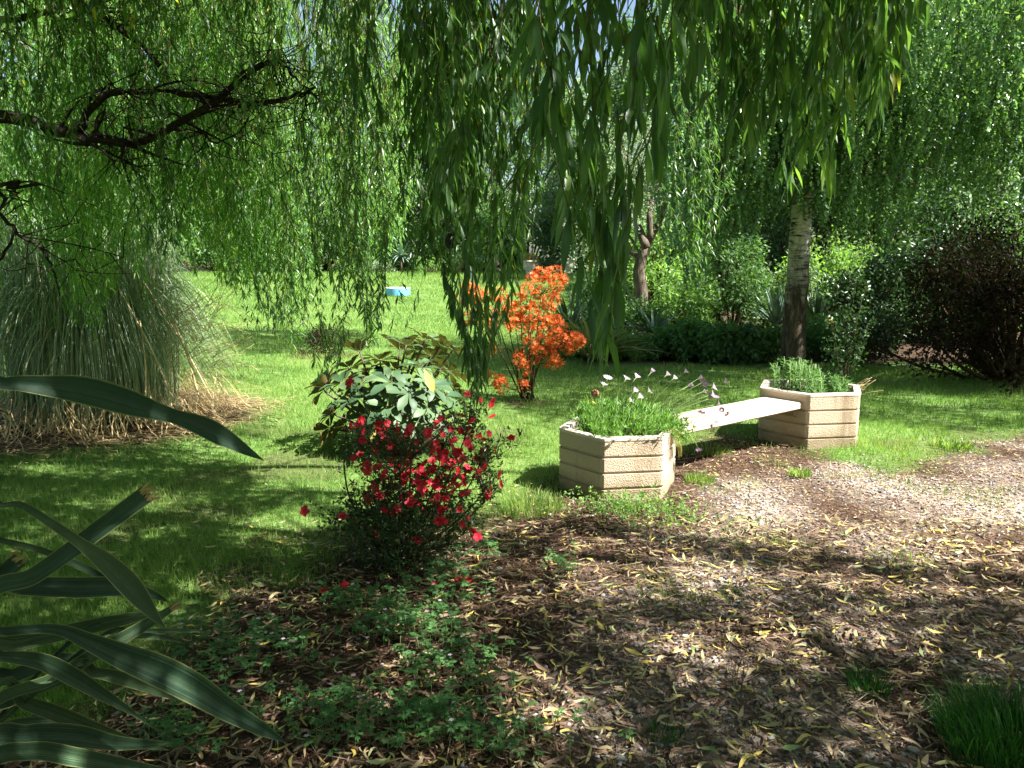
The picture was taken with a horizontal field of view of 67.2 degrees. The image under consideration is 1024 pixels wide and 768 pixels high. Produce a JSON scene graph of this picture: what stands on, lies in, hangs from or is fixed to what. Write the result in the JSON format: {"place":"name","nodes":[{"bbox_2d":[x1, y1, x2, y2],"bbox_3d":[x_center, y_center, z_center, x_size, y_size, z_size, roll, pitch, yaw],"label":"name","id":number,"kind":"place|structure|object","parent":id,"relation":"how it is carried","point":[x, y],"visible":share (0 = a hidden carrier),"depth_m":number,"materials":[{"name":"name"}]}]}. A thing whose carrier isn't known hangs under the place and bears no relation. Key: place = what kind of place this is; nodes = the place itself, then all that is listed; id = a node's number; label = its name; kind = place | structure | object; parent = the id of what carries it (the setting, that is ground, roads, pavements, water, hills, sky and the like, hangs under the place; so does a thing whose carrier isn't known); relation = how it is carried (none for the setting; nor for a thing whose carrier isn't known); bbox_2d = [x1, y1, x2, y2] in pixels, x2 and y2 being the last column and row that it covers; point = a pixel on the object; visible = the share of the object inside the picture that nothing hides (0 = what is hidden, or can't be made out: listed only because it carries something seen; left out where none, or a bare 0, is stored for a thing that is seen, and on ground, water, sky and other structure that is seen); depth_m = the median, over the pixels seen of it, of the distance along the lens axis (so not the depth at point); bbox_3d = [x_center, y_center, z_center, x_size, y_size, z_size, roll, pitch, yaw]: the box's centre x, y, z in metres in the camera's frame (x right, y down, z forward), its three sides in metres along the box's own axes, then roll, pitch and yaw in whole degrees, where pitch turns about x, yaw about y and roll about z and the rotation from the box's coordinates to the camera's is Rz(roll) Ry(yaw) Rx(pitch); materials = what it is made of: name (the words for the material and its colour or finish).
{"place":"outdoors","nodes":[
{"label":"outdoors","id":0,"kind":"place"},
{"bbox_2d":[283,4,420,206],"bbox_3d":[-7.874,-12.645,39.354,10.128,13.571,9.349,0,9,0],"label":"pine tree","id":1,"kind":"object","parent":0,"point":[313,169],"visible":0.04,"depth_m":38.14,"materials":[{"name":"green plant"}]},
{"bbox_2d":[0,260,1023,767],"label":"ground","id":2,"kind":"structure","parent":0,"point":[498,562],"depth_m":3.95,"materials":[{"name":"soil"}]},
{"bbox_2d":[0,3,65,228],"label":"broadleaf tree","id":3,"kind":"object","parent":2,"relation":"on","point":[16,151],"visible":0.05,"depth_m":28.12,"materials":[{"name":"green plant"}]},
{"bbox_2d":[0,158,124,270],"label":"shrub","id":4,"kind":"object","parent":2,"relation":"on","point":[31,210],"visible":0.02,"depth_m":28.74,"materials":[{"name":"green plant"}]},
{"bbox_2d":[0,0,165,236],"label":"broadleaf tree","id":5,"kind":"object","parent":2,"relation":"on","point":[44,110],"depth_m":30.05,"materials":[{"name":"green plant"}]},
{"bbox_2d":[30,174,192,273],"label":"shrub","id":6,"kind":"object","parent":2,"relation":"on","point":[130,221],"visible":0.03,"depth_m":33.31,"materials":[{"name":"green plant"}]},
{"bbox_2d":[0,191,269,450],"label":"pampas grass","id":7,"kind":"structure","parent":2,"relation":"on","point":[137,348],"depth_m":6.90,"materials":[{"name":"plant"}]},
{"bbox_2d":[0,375,286,767],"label":"flax plant","id":8,"kind":"object","parent":2,"relation":"on","point":[68,737],"visible":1,"depth_m":1.26,"materials":[{"name":"green plant"}]},
{"bbox_2d":[0,394,312,464],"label":"straw litter","id":9,"kind":"object","parent":2,"relation":"on","point":[159,432],"visible":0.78,"depth_m":6.56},
{"bbox_2d":[111,172,216,271],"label":"shrub","id":10,"kind":"object","parent":2,"relation":"on","point":[193,244],"visible":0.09,"depth_m":34.46,"materials":[{"name":"green plant"}]},
{"bbox_2d":[65,2,289,270],"bbox_3d":[-16.660,-13.911,37.468,10.840,16.632,10.332,-4,10,-24],"label":"broadleaf tree","id":11,"kind":"object","parent":2,"relation":"on","point":[158,125],"depth_m":35.99,"materials":[{"name":"green plant"}]},
{"bbox_2d":[168,204,261,270],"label":"shrub","id":12,"kind":"object","parent":2,"relation":"on","point":[201,264],"visible":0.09,"depth_m":35.84,"materials":[{"name":"green plant"}]},
{"bbox_2d":[184,38,336,241],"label":"broadleaf tree","id":13,"kind":"object","parent":2,"relation":"on","point":[320,211],"visible":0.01,"depth_m":42.47,"materials":[{"name":"green plant"}]},
{"bbox_2d":[219,200,324,269],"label":"shrub","id":14,"kind":"object","parent":2,"relation":"on","point":[293,216],"visible":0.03,"depth_m":36.11,"materials":[{"name":"green plant"}]},
{"bbox_2d":[264,247,323,272],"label":"shrub","id":15,"kind":"object","parent":2,"relation":"on","point":[311,268],"visible":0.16,"depth_m":34.68,"materials":[{"name":"green plant"}]},
{"bbox_2d":[262,165,373,271],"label":"shrub","id":16,"kind":"object","parent":2,"relation":"on","point":[324,267],"visible":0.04,"depth_m":36.42,"materials":[{"name":"green plant"}]},
{"bbox_2d":[290,324,347,356],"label":"shrub","id":17,"kind":"object","parent":2,"relation":"on","point":[317,335],"visible":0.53,"depth_m":12.43,"materials":[{"name":"green plant"}]},
{"bbox_2d":[320,602,375,618],"bbox_3d":[-0.690,0.975,3.337,0.307,0.023,0.015,-8,12,-41],"label":"stick","id":18,"kind":"object","parent":2,"relation":"on","point":[343,611],"visible":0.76,"depth_m":3.30,"materials":[{"name":"wood"}]},
{"bbox_2d":[332,258,373,272],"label":"shrub","id":19,"kind":"object","parent":2,"relation":"on","point":[347,268],"visible":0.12,"depth_m":34.34,"materials":[{"name":"green plant"}]},
{"bbox_2d":[314,219,408,270],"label":"shrub","id":20,"kind":"object","parent":2,"relation":"on","point":[374,250],"visible":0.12,"depth_m":36.41,"materials":[{"name":"green plant"}]},
{"bbox_2d":[118,527,633,763],"bbox_3d":[-0.523,0.947,3.261,1.814,0.130,2.040,0,9,0],"label":"ground cover","id":21,"kind":"object","parent":2,"relation":"on","point":[437,703],"visible":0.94,"depth_m":2.75,"materials":[{"name":"green plant"}]},
{"bbox_2d":[180,535,525,736],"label":"herb flowers","id":22,"kind":"object","parent":21,"relation":"on","point":[451,719],"visible":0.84,"depth_m":2.96,"materials":[{"name":"purple plant"}]},
{"bbox_2d":[365,253,397,272],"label":"shrub","id":23,"kind":"object","parent":2,"relation":"on","point":[388,267],"visible":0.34,"depth_m":34.84,"materials":[{"name":"green plant"}]},
{"bbox_2d":[303,327,472,454],"bbox_3d":[-0.987,0.068,6.224,1.350,1.048,1.229,0,9,0],"label":"rhododendron","id":24,"kind":"object","parent":2,"relation":"on","point":[408,401],"visible":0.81,"depth_m":6.08,"materials":[{"name":"plant"}]},
{"bbox_2d":[308,105,483,269],"bbox_3d":[-5.714,-11.213,40.755,9.961,10.235,8.059,7,11,35],"label":"broadleaf tree","id":25,"kind":"object","parent":2,"relation":"on","point":[414,209],"visible":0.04,"depth_m":39.24,"materials":[{"name":"green plant"}]},
{"bbox_2d":[386,287,409,295],"bbox_3d":[-3.495,-2.830,23.558,0.773,0.240,0.773,0,9,0],"label":"blue tub","id":26,"kind":"object","parent":2,"relation":"on","point":[393,291],"visible":0.86,"depth_m":23.24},
{"bbox_2d":[378,238,419,271],"bbox_3d":[-5.009,-6.005,35.449,2.690,1.686,2.812,-5,10,-26],"label":"palm","id":27,"kind":"object","parent":2,"relation":"on","point":[401,255],"visible":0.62,"depth_m":35.37,"materials":[{"name":"green plant"}]},
{"bbox_2d":[300,366,521,570],"bbox_3d":[-0.501,0.416,3.856,1.106,1.016,0.797,0,9,0],"label":"red azalea","id":28,"kind":"object","parent":2,"relation":"on","point":[401,520],"visible":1,"depth_m":3.73,"materials":[{"name":"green plant"}]},
{"bbox_2d":[372,203,465,271],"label":"shrub","id":29,"kind":"object","parent":2,"relation":"on","point":[428,256],"visible":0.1,"depth_m":37.96,"materials":[{"name":"green plant"}]},
{"bbox_2d":[413,255,447,272],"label":"shrub","id":30,"kind":"object","parent":2,"relation":"on","point":[418,268],"visible":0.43,"depth_m":34.64,"materials":[{"name":"green plant"}]},
{"bbox_2d":[371,66,514,270],"bbox_3d":[-3.339,-10.472,36.456,7.175,10.214,6.546,0,9,0],"label":"broadleaf tree","id":31,"kind":"object","parent":2,"relation":"on","point":[449,237],"visible":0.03,"depth_m":36.25,"materials":[{"name":"green plant"}]},
{"bbox_2d":[444,244,482,271],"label":"shrub","id":32,"kind":"object","parent":2,"relation":"on","point":[460,266],"visible":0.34,"depth_m":34.90,"materials":[{"name":"green plant"}]},
{"bbox_2d":[0,0,941,408],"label":"willow tree","id":33,"kind":"object","parent":2,"relation":"on","point":[462,94],"visible":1,"depth_m":3.63,"materials":[{"name":"green plant"}]},
{"bbox_2d":[435,200,529,271],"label":"shrub","id":34,"kind":"object","parent":2,"relation":"on","point":[484,246],"visible":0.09,"depth_m":36.95,"materials":[{"name":"green plant"}]},
{"bbox_2d":[0,269,1023,764],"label":"lawn grass","id":35,"kind":"structure","parent":2,"relation":"on","point":[354,335],"depth_m":6.33,"materials":[{"name":"plant"}]},
{"bbox_2d":[0,402,1023,767],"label":"fallen leaves","id":36,"kind":"object","parent":2,"relation":"on","point":[884,736],"depth_m":3.04,"materials":[{"name":"plant"}]},
{"bbox_2d":[319,587,328,593],"bbox_3d":[-0.852,0.937,3.490,0.046,0.020,0.047,0,9,0],"label":"fallen blossom","id":37,"kind":"object","parent":36,"relation":"on","point":[321,591],"visible":0.77,"depth_m":3.50,"materials":[{"name":"red plant"}]},
{"bbox_2d":[339,580,349,587],"bbox_3d":[-0.781,0.931,3.574,0.041,0.019,0.043,6,11,31],"label":"fallen blossom","id":38,"kind":"object","parent":36,"relation":"on","point":[343,584],"visible":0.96,"depth_m":3.58,"materials":[{"name":"red plant"}]},
{"bbox_2d":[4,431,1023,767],"bbox_3d":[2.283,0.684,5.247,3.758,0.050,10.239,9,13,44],"label":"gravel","id":39,"kind":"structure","parent":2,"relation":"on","point":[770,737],"depth_m":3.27,"materials":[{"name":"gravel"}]},
{"bbox_2d":[503,248,524,271],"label":"shrub","id":40,"kind":"object","parent":2,"relation":"on","point":[514,254],"visible":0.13,"depth_m":35.96,"materials":[{"name":"green plant"}]},
{"bbox_2d":[7,429,1023,767],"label":"leaf mould","id":41,"kind":"object","parent":2,"relation":"on","point":[741,637],"visible":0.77,"depth_m":3.17,"materials":[{"name":"plant"}]},
{"bbox_2d":[457,264,585,400],"bbox_3d":[0.106,-0.558,8.318,1.415,1.466,0.635,0,9,0],"label":"orange azalea","id":42,"kind":"object","parent":2,"relation":"on","point":[524,388],"visible":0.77,"depth_m":8.27,"materials":[{"name":"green plant"}]},
{"bbox_2d":[494,486,564,519],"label":"grass tuft","id":43,"kind":"object","parent":2,"relation":"on","point":[554,503],"visible":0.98,"depth_m":4.72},
{"bbox_2d":[523,260,536,273],"bbox_3d":[0.731,-5.023,33.123,0.700,0.571,0.700,0,9,0],"label":"stone urn","id":44,"kind":"object","parent":2,"relation":"on","point":[530,268],"visible":0.77,"depth_m":32.91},
{"bbox_2d":[523,251,538,261],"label":"urn plant","id":45,"kind":"object","parent":44,"relation":"in","point":[530,256],"visible":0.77,"depth_m":32.91,"materials":[{"name":"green plant"}]},
{"bbox_2d":[41,136,1023,261],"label":"wood","id":46,"kind":"object","parent":2,"relation":"on","point":[666,213],"depth_m":58.13,"materials":[{"name":"brown plant"}]},
{"bbox_2d":[485,170,582,270],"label":"shrub","id":47,"kind":"object","parent":2,"relation":"on","point":[544,253],"visible":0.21,"depth_m":37.32,"materials":[{"name":"green plant"}]},
{"bbox_2d":[536,257,558,271],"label":"shrub","id":48,"kind":"object","parent":2,"relation":"on","point":[540,262],"visible":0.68,"depth_m":34.55,"materials":[{"name":"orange plant"}]},
{"bbox_2d":[527,279,593,329],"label":"spiky plant","id":49,"kind":"object","parent":2,"relation":"on","point":[562,308],"visible":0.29,"depth_m":13.19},
{"bbox_2d":[498,86,632,266],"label":"broadleaf tree","id":50,"kind":"object","parent":2,"relation":"on","point":[512,164],"visible":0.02,"depth_m":46.89,"materials":[{"name":"green plant"}]},
{"bbox_2d":[530,183,601,271],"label":"shrub","id":51,"kind":"object","parent":2,"relation":"on","point":[547,229],"visible":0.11,"depth_m":36.28,"materials":[{"name":"green plant"}]},
{"bbox_2d":[560,258,577,273],"bbox_3d":[2.466,-5.152,33.608,0.789,0.644,0.789,0,9,0],"label":"stone urn","id":52,"kind":"object","parent":2,"relation":"on","point":[569,266],"visible":0.52,"depth_m":33.35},
{"bbox_2d":[542,310,615,359],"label":"shrub","id":53,"kind":"object","parent":2,"relation":"on","point":[568,331],"visible":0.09,"depth_m":11.95,"materials":[{"name":"green plant"}]},
{"bbox_2d":[527,49,676,250],"bbox_3d":[4.810,-10.073,34.343,8.340,10.122,7.595,0,9,0],"label":"broadleaf tree","id":54,"kind":"object","parent":2,"relation":"on","point":[551,161],"visible":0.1,"depth_m":34.14,"materials":[{"name":"green plant"}]},
{"bbox_2d":[534,310,674,366],"bbox_3d":[1.274,-0.814,11.761,2.028,0.845,2.227,-6,11,-31],"label":"striped flax","id":55,"kind":"object","parent":2,"relation":"on","point":[586,351],"visible":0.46,"depth_m":11.47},
{"bbox_2d":[566,260,655,336],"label":"shrub","id":56,"kind":"object","parent":2,"relation":"on","point":[632,312],"visible":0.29,"depth_m":13.94,"materials":[{"name":"green plant"}]},
{"bbox_2d":[559,415,675,502],"bbox_3d":[0.721,0.500,5.254,0.809,0.442,0.766,0,9,0],"label":"planter","id":57,"kind":"object","parent":2,"relation":"on","point":[629,463],"visible":0.77,"depth_m":4.93,"materials":[{"name":"concrete"}]},
{"bbox_2d":[587,390,598,408],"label":"flower","id":58,"kind":"object","parent":57,"relation":"on","point":[594,393],"visible":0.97,"depth_m":5.05,"materials":[{"name":"orange plant"}]},
{"bbox_2d":[566,368,729,456],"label":"daisy plant","id":59,"kind":"object","parent":57,"relation":"in","point":[611,416],"visible":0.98,"depth_m":5.08,"materials":[{"name":"green plant"}]},
{"bbox_2d":[604,328,655,361],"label":"shrub","id":60,"kind":"object","parent":2,"relation":"on","point":[636,354],"visible":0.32,"depth_m":11.76,"materials":[{"name":"green plant"}]},
{"bbox_2d":[582,201,687,300],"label":"shrub","id":61,"kind":"object","parent":2,"relation":"on","point":[663,223],"visible":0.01,"depth_m":20.52,"materials":[{"name":"green plant"}]},
{"bbox_2d":[554,109,716,310],"bbox_3d":[2.646,-3.604,16.606,3.868,4.573,3.151,-5,10,-26],"label":"gnarled tree","id":62,"kind":"object","parent":2,"relation":"on","point":[645,242],"visible":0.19,"depth_m":16.49,"materials":[{"name":"green plant"}]},
{"bbox_2d":[537,481,742,537],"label":"creeper","id":63,"kind":"object","parent":2,"relation":"on","point":[629,507],"visible":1,"depth_m":4.62,"materials":[{"name":"green plant"}]},
{"bbox_2d":[620,301,680,332],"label":"agave plant","id":64,"kind":"object","parent":2,"relation":"on","point":[661,322],"visible":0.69,"depth_m":12.55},
{"bbox_2d":[592,192,729,305],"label":"shrub","id":65,"kind":"object","parent":2,"relation":"on","point":[652,276],"visible":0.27,"depth_m":19.24,"materials":[{"name":"green plant"}]},
{"bbox_2d":[553,0,770,247],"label":"broadleaf tree","id":66,"kind":"object","parent":2,"relation":"on","point":[615,89],"visible":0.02,"depth_m":31.11,"materials":[{"name":"green plant"}]},
{"bbox_2d":[643,715,684,747],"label":"grass tuft","id":67,"kind":"object","parent":2,"relation":"on","point":[666,731],"visible":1,"depth_m":2.48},
{"bbox_2d":[637,318,707,362],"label":"shrub","id":68,"kind":"object","parent":2,"relation":"on","point":[674,342],"visible":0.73,"depth_m":11.66,"materials":[{"name":"green plant"}]},
{"bbox_2d":[644,268,721,333],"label":"shrub","id":69,"kind":"object","parent":2,"relation":"on","point":[689,302],"visible":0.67,"depth_m":13.62,"materials":[{"name":"green plant"}]},
{"bbox_2d":[680,469,716,485],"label":"grass tuft","id":70,"kind":"object","parent":2,"relation":"on","point":[698,476],"visible":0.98,"depth_m":5.29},
{"bbox_2d":[657,314,742,364],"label":"shrub","id":71,"kind":"object","parent":2,"relation":"on","point":[709,351],"visible":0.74,"depth_m":11.40,"materials":[{"name":"green plant"}]},
{"bbox_2d":[690,441,731,456],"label":"grass tuft","id":72,"kind":"object","parent":2,"relation":"on","point":[706,449],"visible":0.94,"depth_m":6.08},
{"bbox_2d":[646,173,788,303],"bbox_3d":[5.469,-4.069,20.499,4.238,4.112,3.561,4,10,22],"label":"shrub","id":73,"kind":"object","parent":2,"relation":"on","point":[731,243],"visible":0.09,"depth_m":19.82,"materials":[{"name":"green plant"}]},
{"bbox_2d":[681,233,781,331],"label":"shrub","id":74,"kind":"object","parent":2,"relation":"on","point":[752,277],"visible":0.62,"depth_m":14.40,"materials":[{"name":"green plant"}]},
{"bbox_2d":[713,318,781,365],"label":"shrub","id":75,"kind":"object","parent":2,"relation":"on","point":[746,343],"visible":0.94,"depth_m":11.24,"materials":[{"name":"green plant"}]},
{"bbox_2d":[739,617,765,709],"bbox_3d":[0.888,1.022,2.866,0.029,0.060,0.626,4,10,25],"label":"stick","id":76,"kind":"object","parent":2,"relation":"on","point":[744,668],"visible":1,"depth_m":2.79,"materials":[{"name":"wood"}]},
{"bbox_2d":[729,259,820,330],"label":"shrub","id":77,"kind":"object","parent":2,"relation":"on","point":[815,272],"visible":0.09,"depth_m":15.13,"materials":[{"name":"green plant"}]},
{"bbox_2d":[743,280,821,324],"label":"spiky plant","id":78,"kind":"object","parent":2,"relation":"on","point":[776,310],"visible":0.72,"depth_m":13.44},
{"bbox_2d":[786,466,812,478],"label":"grass tuft","id":79,"kind":"object","parent":2,"relation":"on","point":[794,471],"visible":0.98,"depth_m":5.46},
{"bbox_2d":[644,30,960,281],"bbox_3d":[9.540,-10.229,26.369,10.209,13.549,9.612,0,9,0],"label":"broadleaf tree","id":80,"kind":"object","parent":2,"relation":"on","point":[769,227],"depth_m":25.72,"materials":[{"name":"green plant"}]},
{"bbox_2d":[758,379,860,449],"bbox_3d":[2.558,0.255,6.649,0.889,0.482,0.840,0,9,0],"label":"planter","id":81,"kind":"object","parent":2,"relation":"on","point":[821,420],"visible":0.73,"depth_m":6.29,"materials":[{"name":"concrete"}]},
{"bbox_2d":[673,397,801,435],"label":"bench slab","id":82,"kind":"structure","parent":81,"relation":"attached to","point":[741,411],"depth_m":5.95,"materials":[{"name":"concrete"}]},
{"bbox_2d":[769,356,883,394],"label":"herb plant","id":83,"kind":"object","parent":81,"relation":"in","point":[810,384],"visible":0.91,"depth_m":6.54,"materials":[{"name":"green plant"}]},
{"bbox_2d":[819,268,877,390],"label":"shrub","id":84,"kind":"object","parent":81,"relation":"in","point":[847,352],"visible":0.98,"depth_m":6.65,"materials":[{"name":"green plant"}]},
{"bbox_2d":[742,139,894,294],"bbox_3d":[7.513,-4.147,19.884,3.583,4.451,3.806,0,9,0],"label":"shrub","id":85,"kind":"object","parent":2,"relation":"on","point":[776,230],"visible":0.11,"depth_m":19.71,"materials":[{"name":"green plant"}]},
{"bbox_2d":[781,283,858,321],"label":"spiky plant","id":86,"kind":"object","parent":2,"relation":"on","point":[816,307],"visible":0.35,"depth_m":13.21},
{"bbox_2d":[617,0,1023,369],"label":"birch tree","id":87,"kind":"object","parent":2,"relation":"on","point":[976,45],"visible":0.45,"depth_m":9.38,"materials":[{"name":"green plant"}]},
{"bbox_2d":[769,240,886,330],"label":"shrub","id":88,"kind":"object","parent":2,"relation":"on","point":[842,263],"visible":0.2,"depth_m":15.16,"materials":[{"name":"green plant"}]},
{"bbox_2d":[806,311,866,363],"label":"shrub","id":89,"kind":"object","parent":2,"relation":"on","point":[814,337],"visible":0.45,"depth_m":11.77,"materials":[{"name":"green plant"}]},
{"bbox_2d":[809,242,920,341],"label":"shrub","id":90,"kind":"object","parent":2,"relation":"on","point":[886,271],"visible":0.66,"depth_m":13.17,"materials":[{"name":"green plant"}]},
{"bbox_2d":[823,303,912,358],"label":"shrub","id":91,"kind":"object","parent":2,"relation":"on","point":[878,328],"visible":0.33,"depth_m":11.79,"materials":[{"name":"green plant"}]},
{"bbox_2d":[843,660,899,699],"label":"grass tuft","id":92,"kind":"object","parent":2,"relation":"on","point":[867,678],"visible":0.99,"depth_m":2.74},
{"bbox_2d":[744,93,1022,251],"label":"broadleaf tree","id":93,"kind":"object","parent":2,"relation":"on","point":[881,197],"depth_m":22.34,"materials":[{"name":"green plant"}]},
{"bbox_2d":[810,152,964,300],"bbox_3d":[8.767,-3.757,18.875,3.836,4.208,3.965,7,11,36],"label":"shrub","id":94,"kind":"object","parent":2,"relation":"on","point":[854,238],"visible":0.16,"depth_m":18.35,"materials":[{"name":"green plant"}]},
{"bbox_2d":[818,58,1023,255],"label":"broadleaf tree","id":95,"kind":"object","parent":2,"relation":"on","point":[1006,186],"visible":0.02,"depth_m":20.31,"materials":[{"name":"green plant"}]},
{"bbox_2d":[856,206,991,344],"bbox_3d":[7.733,-1.895,14.247,2.760,2.758,2.718,0,9,0],"label":"shrub","id":96,"kind":"object","parent":2,"relation":"on","point":[931,243],"visible":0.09,"depth_m":13.69,"materials":[{"name":"green plant"}]},
{"bbox_2d":[844,201,1023,395],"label":"copper shrub","id":97,"kind":"object","parent":2,"relation":"on","point":[974,275],"visible":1,"depth_m":9.25,"materials":[{"name":"brown plant"}]},
{"bbox_2d":[932,436,975,451],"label":"grass tuft","id":98,"kind":"object","parent":2,"relation":"on","point":[963,446],"visible":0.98,"depth_m":6.25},
{"bbox_2d":[890,120,1023,270],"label":"shrub","id":99,"kind":"object","parent":2,"relation":"on","point":[1007,202],"visible":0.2,"depth_m":17.04,"materials":[{"name":"green plant"}]},
{"bbox_2d":[900,210,1023,332],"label":"shrub","id":100,"kind":"object","parent":2,"relation":"on","point":[991,256],"visible":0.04,"depth_m":14.23,"materials":[{"name":"green plant"}]},
{"bbox_2d":[913,663,1023,767],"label":"grass tuft","id":101,"kind":"object","parent":2,"relation":"on","point":[969,724],"visible":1,"depth_m":2.43,"materials":[{"name":"plant"}]},
{"bbox_2d":[1000,605,1023,630],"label":"stick","id":102,"kind":"object","parent":2,"relation":"on","point":[1017,612],"visible":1,"depth_m":3.14,"materials":[{"name":"wood"}]},
{"bbox_2d":[0,0,1023,259],"label":"sky","id":103,"kind":"structure","parent":0,"point":[632,5],"materials":[{"name":"white"}]},
{"bbox_2d":[478,52,554,267],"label":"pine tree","id":104,"kind":"object","parent":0,"point":[500,167],"visible":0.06,"depth_m":44.77,"materials":[{"name":"green plant"}]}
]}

